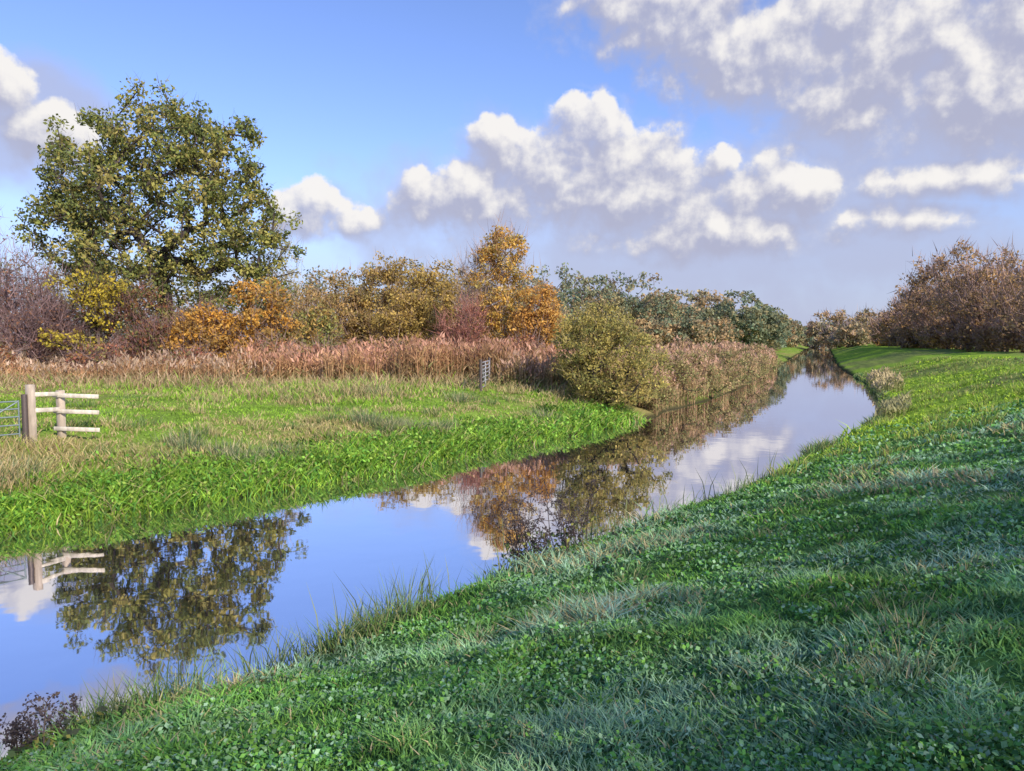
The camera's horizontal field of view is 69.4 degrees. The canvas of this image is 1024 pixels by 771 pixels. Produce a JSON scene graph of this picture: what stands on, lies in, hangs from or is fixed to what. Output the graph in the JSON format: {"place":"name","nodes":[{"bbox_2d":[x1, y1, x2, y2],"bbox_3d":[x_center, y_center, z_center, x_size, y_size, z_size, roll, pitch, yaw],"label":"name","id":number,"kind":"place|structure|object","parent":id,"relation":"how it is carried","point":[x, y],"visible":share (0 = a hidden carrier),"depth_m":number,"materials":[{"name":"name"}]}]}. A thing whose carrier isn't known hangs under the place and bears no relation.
{"place":"outdoors","nodes":[
{"label":"outdoors","id":0,"kind":"place"},
{"bbox_2d":[0,346,881,756],"bbox_3d":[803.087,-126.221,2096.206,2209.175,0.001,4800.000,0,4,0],"label":"river water","id":1,"kind":"structure","parent":0,"point":[128,596],"depth_m":12.67,"materials":[{"name":"blue liquid"}]},
{"bbox_2d":[0,340,1023,770],"bbox_3d":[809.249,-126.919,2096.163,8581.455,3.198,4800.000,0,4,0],"label":"ground","id":2,"kind":"structure","parent":0,"point":[850,360],"depth_m":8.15,"materials":[{"name":"green plant"}]},
{"bbox_2d":[0,394,28,442],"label":"metal field gate","id":3,"kind":"structure","parent":2,"relation":"on","point":[24,411],"depth_m":16.89,"materials":[{"name":"grey metal"}]},
{"bbox_2d":[0,208,41,354],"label":"bare alder tree","id":4,"kind":"object","parent":2,"relation":"on","point":[9,283],"visible":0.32,"depth_m":46.81,"materials":[{"name":"brown plant"}]},
{"bbox_2d":[0,234,104,368],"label":"bare alder tree","id":5,"kind":"object","parent":2,"relation":"on","point":[56,315],"visible":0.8,"depth_m":45.22,"materials":[{"name":"brown plant"}]},
{"bbox_2d":[25,384,99,441],"bbox_3d":[-10.646,0.763,17.596,1.479,1.636,0.701,-2,4,-27],"label":"rail fence","id":6,"kind":"object","parent":2,"relation":"on","point":[61,412],"visible":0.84,"depth_m":17.61,"materials":[{"name":"beige wood"}]},
{"bbox_2d":[0,691,126,764],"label":"cow parsley plant","id":7,"kind":"object","parent":2,"relation":"on","point":[15,732],"visible":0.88,"depth_m":5.82,"materials":[{"name":"brown plant"}]},
{"bbox_2d":[21,254,137,359],"bbox_3d":[-25.822,-4.370,45.209,6.440,7.749,4.583,0,4,0],"label":"yellow hazel bush","id":8,"kind":"object","parent":2,"relation":"on","point":[85,296],"visible":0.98,"depth_m":44.80,"materials":[{"name":"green plant"}]},
{"bbox_2d":[0,272,234,365],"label":"blackthorn thicket","id":9,"kind":"object","parent":2,"relation":"on","point":[149,339],"visible":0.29,"depth_m":47.17,"materials":[{"name":"brown plant"}]},
{"bbox_2d":[0,348,287,383],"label":"reed bed","id":10,"kind":"object","parent":2,"relation":"on","point":[118,364],"visible":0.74,"depth_m":38.13,"materials":[{"name":"brown plant"}]},
{"bbox_2d":[10,73,306,347],"bbox_3d":[-25.295,-11.579,52.993,17.716,20.735,16.101,-3,4,-38],"label":"oak tree","id":11,"kind":"object","parent":2,"relation":"on","point":[87,228],"visible":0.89,"depth_m":51.39,"materials":[{"name":"green plant"}]},
{"bbox_2d":[155,265,305,360],"bbox_3d":[-17.552,-3.881,45.807,9.665,7.750,6.167,-1,4,-13],"label":"orange hawthorn bush","id":12,"kind":"object","parent":2,"relation":"on","point":[212,336],"visible":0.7,"depth_m":45.35,"materials":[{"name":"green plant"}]},
{"bbox_2d":[243,202,313,331],"bbox_3d":[-18.110,-8.128,57.664,6.694,13.520,6.096,0,4,0],"label":"young poplar tree","id":13,"kind":"object","parent":2,"relation":"on","point":[286,246],"visible":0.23,"depth_m":57.77,"materials":[{"name":"green plant"}]},
{"bbox_2d":[1,326,585,342],"bbox_3d":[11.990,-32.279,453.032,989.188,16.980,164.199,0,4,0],"label":"distant woodland","id":14,"kind":"object","parent":2,"relation":"on","point":[186,337],"depth_m":439.39,"materials":[{"name":"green plant"}]},
{"bbox_2d":[0,382,590,495],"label":"grass tussocks","id":15,"kind":"object","parent":2,"relation":"on","point":[232,451],"depth_m":20.15,"materials":[{"name":"green plant"}]},
{"bbox_2d":[260,278,348,348],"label":"orange hawthorn bush","id":16,"kind":"object","parent":2,"relation":"on","point":[320,320],"visible":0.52,"depth_m":46.96,"materials":[{"name":"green plant"}]},
{"bbox_2d":[0,364,627,495],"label":"meadow grass","id":17,"kind":"structure","parent":2,"relation":"on","point":[310,390],"depth_m":27.99,"materials":[{"name":"green plant"}]},
{"bbox_2d":[0,399,647,534],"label":"water dock leaves","id":18,"kind":"object","parent":2,"relation":"on","point":[194,484],"visible":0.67,"depth_m":17.59,"materials":[{"name":"green plant"}]},
{"bbox_2d":[0,398,653,536],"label":"riverside sedge","id":19,"kind":"object","parent":2,"relation":"on","point":[162,503],"visible":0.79,"depth_m":17.16,"materials":[{"name":"green plant"}]},
{"bbox_2d":[271,261,404,345],"bbox_3d":[-14.782,-5.658,59.717,13.485,9.823,8.148,1,4,20],"label":"sallow scrub","id":20,"kind":"object","parent":2,"relation":"on","point":[330,298],"visible":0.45,"depth_m":58.55,"materials":[{"name":"brown plant"}]},
{"bbox_2d":[0,251,705,355],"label":"distant trees","id":21,"kind":"object","parent":2,"relation":"on","point":[662,308],"visible":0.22,"depth_m":132.63,"materials":[{"name":"green plant"}]},
{"bbox_2d":[225,331,600,383],"bbox_3d":[-5.275,-1.494,40.691,20.502,3.234,11.714,0,4,0],"label":"reed bed","id":22,"kind":"object","parent":2,"relation":"on","point":[431,356],"visible":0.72,"depth_m":37.17,"materials":[{"name":"brown plant"}]},
{"bbox_2d":[347,249,498,347],"bbox_3d":[-6.042,-6.279,60.006,14.562,10.191,11.258,-2,4,-30],"label":"sallow scrub","id":23,"kind":"object","parent":2,"relation":"on","point":[413,313],"visible":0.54,"depth_m":57.92,"materials":[{"name":"yellow plant"}]},
{"bbox_2d":[0,372,897,767],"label":"riverside sedge","id":24,"kind":"object","parent":2,"relation":"on","point":[358,628],"visible":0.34,"depth_m":7.81,"materials":[{"name":"green plant"}]},
{"bbox_2d":[427,285,491,349],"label":"red dogwood bush","id":25,"kind":"object","parent":2,"relation":"on","point":[461,329],"visible":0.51,"depth_m":45.59,"materials":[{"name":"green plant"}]},
{"bbox_2d":[443,233,503,343],"bbox_3d":[-2.141,-5.882,50.837,5.044,9.950,4.800,-2,4,-35],"label":"bare birch tree","id":26,"kind":"object","parent":2,"relation":"on","point":[488,288],"visible":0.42,"depth_m":50.45,"materials":[{"name":"brown plant"}]},
{"bbox_2d":[479,358,490,390],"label":"metal field gate","id":27,"kind":"structure","parent":2,"relation":"on","point":[481,369],"depth_m":33.07,"materials":[{"name":"grey metal"}]},
{"bbox_2d":[460,204,547,345],"bbox_3d":[-0.440,-6.512,49.867,6.614,11.535,5.991,0,4,0],"label":"birch tree","id":28,"kind":"object","parent":2,"relation":"on","point":[500,317],"visible":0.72,"depth_m":49.05,"materials":[{"name":"orange plant"}]},
{"bbox_2d":[0,398,1023,770],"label":"clover weeds","id":29,"kind":"object","parent":2,"relation":"on","point":[318,754],"visible":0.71,"depth_m":4.98,"materials":[{"name":"green plant"}]},
{"bbox_2d":[468,478,573,574],"bbox_3d":[0.146,2.070,10.745,1.536,1.549,1.073,0,4,0],"label":"cow parsley plant","id":30,"kind":"object","parent":2,"relation":"on","point":[525,544],"visible":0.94,"depth_m":10.59,"materials":[{"name":"brown plant"}]},
{"bbox_2d":[487,264,566,351],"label":"orange hawthorn bush","id":31,"kind":"object","parent":2,"relation":"on","point":[548,311],"visible":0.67,"depth_m":47.30,"materials":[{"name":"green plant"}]},
{"bbox_2d":[483,511,621,573],"bbox_3d":[0.730,2.356,11.006,2.260,0.920,1.625,0,4,0],"label":"nettle plant","id":32,"kind":"object","parent":2,"relation":"on","point":[537,546],"visible":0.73,"depth_m":10.98,"materials":[{"name":"green plant"}]},
{"bbox_2d":[523,476,624,553],"bbox_3d":[1.010,2.055,11.505,1.591,1.446,0.888,-1,4,-14],"label":"cow parsley plant","id":33,"kind":"object","parent":2,"relation":"on","point":[561,500],"visible":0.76,"depth_m":11.51,"materials":[{"name":"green plant"}]},
{"bbox_2d":[547,294,677,410],"bbox_3d":[4.228,-1.363,31.845,5.825,5.598,4.917,0,4,0],"label":"willow bush","id":34,"kind":"object","parent":2,"relation":"on","point":[624,337],"visible":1,"depth_m":31.23,"materials":[{"name":"green plant"}]},
{"bbox_2d":[495,335,779,415],"bbox_3d":[17.259,-2.509,64.115,8.716,3.956,70.105,2,4,24],"label":"reed bed","id":35,"kind":"object","parent":2,"relation":"on","point":[540,372],"visible":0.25,"depth_m":37.67,"materials":[{"name":"brown plant"}]},
{"bbox_2d":[610,364,683,408],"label":"reeds","id":36,"kind":"object","parent":2,"relation":"on","point":[667,393],"visible":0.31,"depth_m":33.73,"materials":[{"name":"green plant"}]},
{"bbox_2d":[601,288,748,350],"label":"distant trees","id":37,"kind":"object","parent":2,"relation":"on","point":[695,331],"visible":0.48,"depth_m":120.95,"materials":[{"name":"green plant"}]},
{"bbox_2d":[650,346,717,398],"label":"reeds","id":38,"kind":"object","parent":2,"relation":"on","point":[690,371],"visible":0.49,"depth_m":38.05,"materials":[{"name":"plant"}]},
{"bbox_2d":[680,346,751,396],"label":"reeds","id":39,"kind":"object","parent":2,"relation":"on","point":[711,370],"visible":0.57,"depth_m":42.47,"materials":[{"name":"plant"}]},
{"bbox_2d":[705,342,759,386],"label":"reeds","id":40,"kind":"object","parent":2,"relation":"on","point":[727,359],"visible":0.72,"depth_m":48.83,"materials":[{"name":"plant"}]},
{"bbox_2d":[720,345,772,382],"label":"reeds","id":41,"kind":"object","parent":2,"relation":"on","point":[761,371],"visible":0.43,"depth_m":56.84,"materials":[{"name":"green plant"}]},
{"bbox_2d":[702,289,792,349],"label":"distant trees","id":42,"kind":"object","parent":2,"relation":"on","point":[765,325],"visible":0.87,"depth_m":149.86,"materials":[{"name":"green plant"}]},
{"bbox_2d":[739,340,783,373],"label":"reeds","id":43,"kind":"object","parent":2,"relation":"on","point":[757,348],"visible":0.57,"depth_m":69.55,"materials":[{"name":"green plant"}]},
{"bbox_2d":[784,315,843,347],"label":"distant trees","id":44,"kind":"object","parent":2,"relation":"on","point":[798,332],"visible":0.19,"depth_m":239.69,"materials":[{"name":"green plant"}]},
{"bbox_2d":[805,306,894,349],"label":"distant trees","id":45,"kind":"object","parent":2,"relation":"on","point":[848,332],"visible":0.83,"depth_m":241.10,"materials":[{"name":"brown plant"}]},
{"bbox_2d":[866,366,904,394],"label":"reed clump","id":46,"kind":"object","parent":2,"relation":"on","point":[887,379],"visible":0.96,"depth_m":46.16,"materials":[{"name":"beige plant"}]},
{"bbox_2d":[873,390,912,419],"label":"reed clump","id":47,"kind":"object","parent":2,"relation":"on","point":[894,406],"visible":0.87,"depth_m":29.90,"materials":[{"name":"beige plant"}]},
{"bbox_2d":[868,234,1023,352],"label":"bare hedgerow","id":48,"kind":"object","parent":2,"relation":"on","point":[977,310],"visible":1,"depth_m":97.95,"materials":[{"name":"brown plant"}]},
{"bbox_2d":[0,0,1023,333],"label":"sky","id":49,"kind":"structure","parent":0,"point":[795,154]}
]}

